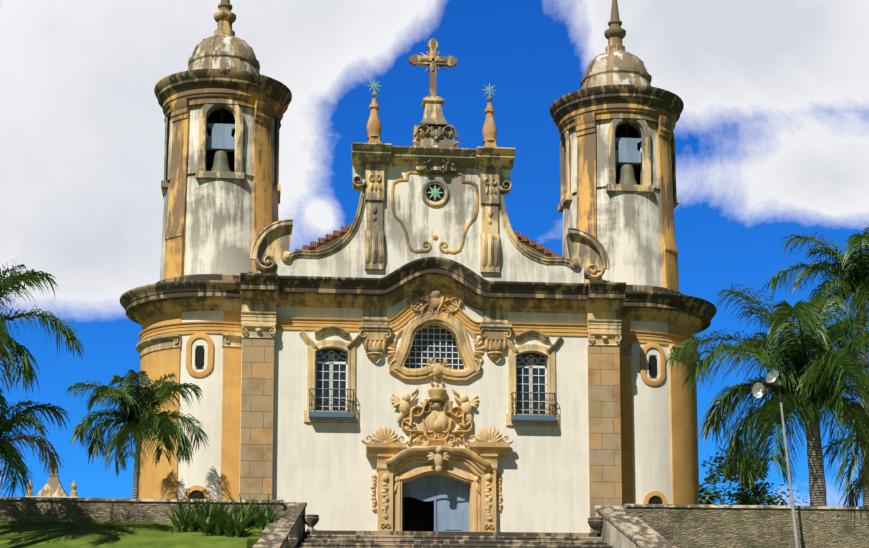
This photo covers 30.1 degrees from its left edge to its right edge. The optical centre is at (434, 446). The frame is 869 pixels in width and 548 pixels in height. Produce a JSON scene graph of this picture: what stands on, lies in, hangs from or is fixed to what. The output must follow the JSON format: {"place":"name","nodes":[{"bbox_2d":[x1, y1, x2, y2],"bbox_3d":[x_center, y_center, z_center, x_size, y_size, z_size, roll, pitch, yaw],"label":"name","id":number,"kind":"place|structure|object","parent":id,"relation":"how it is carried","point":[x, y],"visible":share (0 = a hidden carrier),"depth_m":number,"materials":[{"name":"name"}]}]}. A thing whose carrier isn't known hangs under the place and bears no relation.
{"place":"outdoors","nodes":[
{"label":"outdoors","id":0,"kind":"place"},
{"bbox_2d":[0,521,263,547],"bbox_3d":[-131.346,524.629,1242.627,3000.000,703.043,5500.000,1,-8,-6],"label":"ground","id":1,"kind":"structure","parent":0,"point":[48,534],"depth_m":50.82,"materials":[{"name":"green plant"}]},
{"bbox_2d":[0,387,70,501],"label":"palm","id":2,"kind":"object","parent":1,"relation":"on","point":[7,448],"visible":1,"depth_m":50.55,"materials":[{"name":"green plant"}]},
{"bbox_2d":[0,260,83,395],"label":"palm","id":3,"kind":"object","parent":1,"relation":"on","point":[28,278],"visible":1,"depth_m":47.93,"materials":[{"name":"green plant"}]},
{"bbox_2d":[25,468,78,497],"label":"gable","id":4,"kind":"structure","parent":1,"relation":"on","point":[52,487],"depth_m":127.43,"materials":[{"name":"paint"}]},
{"bbox_2d":[162,493,212,531],"bbox_3d":[-7.977,2.129,51.933,1.939,1.244,1.730,-2,-8,16],"label":"plant","id":5,"kind":"object","parent":1,"relation":"on","point":[182,525],"visible":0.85,"depth_m":51.63,"materials":[{"name":"green plant"}]},
{"bbox_2d":[185,493,228,526],"bbox_3d":[-7.492,2.072,52.731,1.934,1.145,2.023,-3,-9,20],"label":"plant","id":6,"kind":"object","parent":1,"relation":"on","point":[202,513],"visible":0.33,"depth_m":52.36,"materials":[{"name":"green plant"}]},
{"bbox_2d":[185,498,233,534],"bbox_3d":[-7.082,2.237,51.382,1.894,1.168,1.939,1,-8,-6],"label":"plant","id":7,"kind":"object","parent":1,"relation":"on","point":[209,527],"visible":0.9,"depth_m":51.17,"materials":[{"name":"green plant"}]},
{"bbox_2d":[198,498,252,529],"bbox_3d":[-6.841,2.183,52.381,2.002,1.067,1.862,7,-10,-40],"label":"plant","id":8,"kind":"object","parent":1,"relation":"on","point":[226,517],"visible":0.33,"depth_m":52.10,"materials":[{"name":"green plant"}]},
{"bbox_2d":[208,504,264,536],"bbox_3d":[-6.342,2.256,51.261,2.081,1.202,1.748,5,-9,-31],"label":"plant","id":9,"kind":"object","parent":1,"relation":"on","point":[238,528],"visible":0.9,"depth_m":51.10,"materials":[{"name":"green plant"}]},
{"bbox_2d":[228,493,275,525],"bbox_3d":[-6.228,2.034,52.947,2.234,1.158,1.788,5,-10,-34],"label":"plant","id":10,"kind":"object","parent":1,"relation":"on","point":[250,515],"visible":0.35,"depth_m":52.84,"materials":[{"name":"green plant"}]},
{"bbox_2d":[244,492,293,528],"bbox_3d":[-5.570,2.092,52.611,2.064,1.186,1.992,1,-8,-6],"label":"plant","id":11,"kind":"object","parent":1,"relation":"on","point":[265,516],"visible":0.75,"depth_m":52.42,"materials":[{"name":"green plant"}]},
{"bbox_2d":[120,0,716,532],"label":"church","id":12,"kind":"structure","parent":1,"relation":"on","point":[428,340],"depth_m":61.95,"materials":[{"name":"paint"}]},
{"bbox_2d":[699,440,785,505],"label":"tree","id":13,"kind":"object","parent":1,"relation":"on","point":[758,499],"visible":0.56,"depth_m":88.03,"materials":[{"name":"green plant"}]},
{"bbox_2d":[725,489,809,505],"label":"bush","id":14,"kind":"object","parent":1,"relation":"on","point":[786,504],"visible":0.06,"depth_m":107.53,"materials":[{"name":"green plant"}]},
{"bbox_2d":[752,370,798,547],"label":"lamp post","id":15,"kind":"object","parent":1,"relation":"on","point":[759,390],"visible":1,"depth_m":54.65,"materials":[{"name":"grey metal"}]},
{"bbox_2d":[761,227,868,505],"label":"palm","id":16,"kind":"object","parent":1,"relation":"on","point":[854,277],"visible":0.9,"depth_m":65.40,"materials":[{"name":"green plant"}]},
{"bbox_2d":[822,432,868,505],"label":"palm","id":17,"kind":"object","parent":1,"relation":"on","point":[857,487],"visible":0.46,"depth_m":60.66,"materials":[{"name":"green plant"}]},
{"bbox_2d":[0,497,868,547],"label":"stone retaining wall","id":18,"kind":"structure","parent":0,"point":[684,526],"depth_m":54.12,"materials":[{"name":"grey stone"}]},
{"bbox_2d":[67,370,208,497],"bbox_3d":[-10.493,0.273,57.082,4.998,5.967,5.380,1,-8,-6],"label":"palm","id":19,"kind":"object","parent":18,"relation":"on","point":[136,415],"visible":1,"depth_m":56.48,"materials":[{"name":"green plant"}]},
{"bbox_2d":[286,535,297,547],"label":"vase","id":20,"kind":"object","parent":18,"relation":"on","point":[291,541],"visible":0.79,"depth_m":51.43,"materials":[{"name":"grey stone"}]},
{"bbox_2d":[303,514,318,530],"bbox_3d":[-4.128,2.553,54.018,0.552,0.529,0.552,1,-8,-6],"label":"vase","id":21,"kind":"object","parent":18,"relation":"on","point":[311,521],"visible":0.96,"depth_m":53.85,"materials":[{"name":"grey stone"}]},
{"bbox_2d":[587,517,602,533],"bbox_3d":[5.489,2.695,55.023,0.552,0.529,0.552,1,-8,-6],"label":"vase","id":22,"kind":"object","parent":18,"relation":"on","point":[595,524],"visible":0.85,"depth_m":54.86,"materials":[{"name":"grey stone"}]},
{"bbox_2d":[664,283,868,505],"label":"palm","id":23,"kind":"object","parent":18,"relation":"on","point":[810,379],"visible":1,"depth_m":57.07,"materials":[{"name":"green plant"}]},
{"bbox_2d":[0,0,868,505],"label":"sky","id":24,"kind":"structure","parent":0,"point":[771,131],"materials":[{"name":"blue"}]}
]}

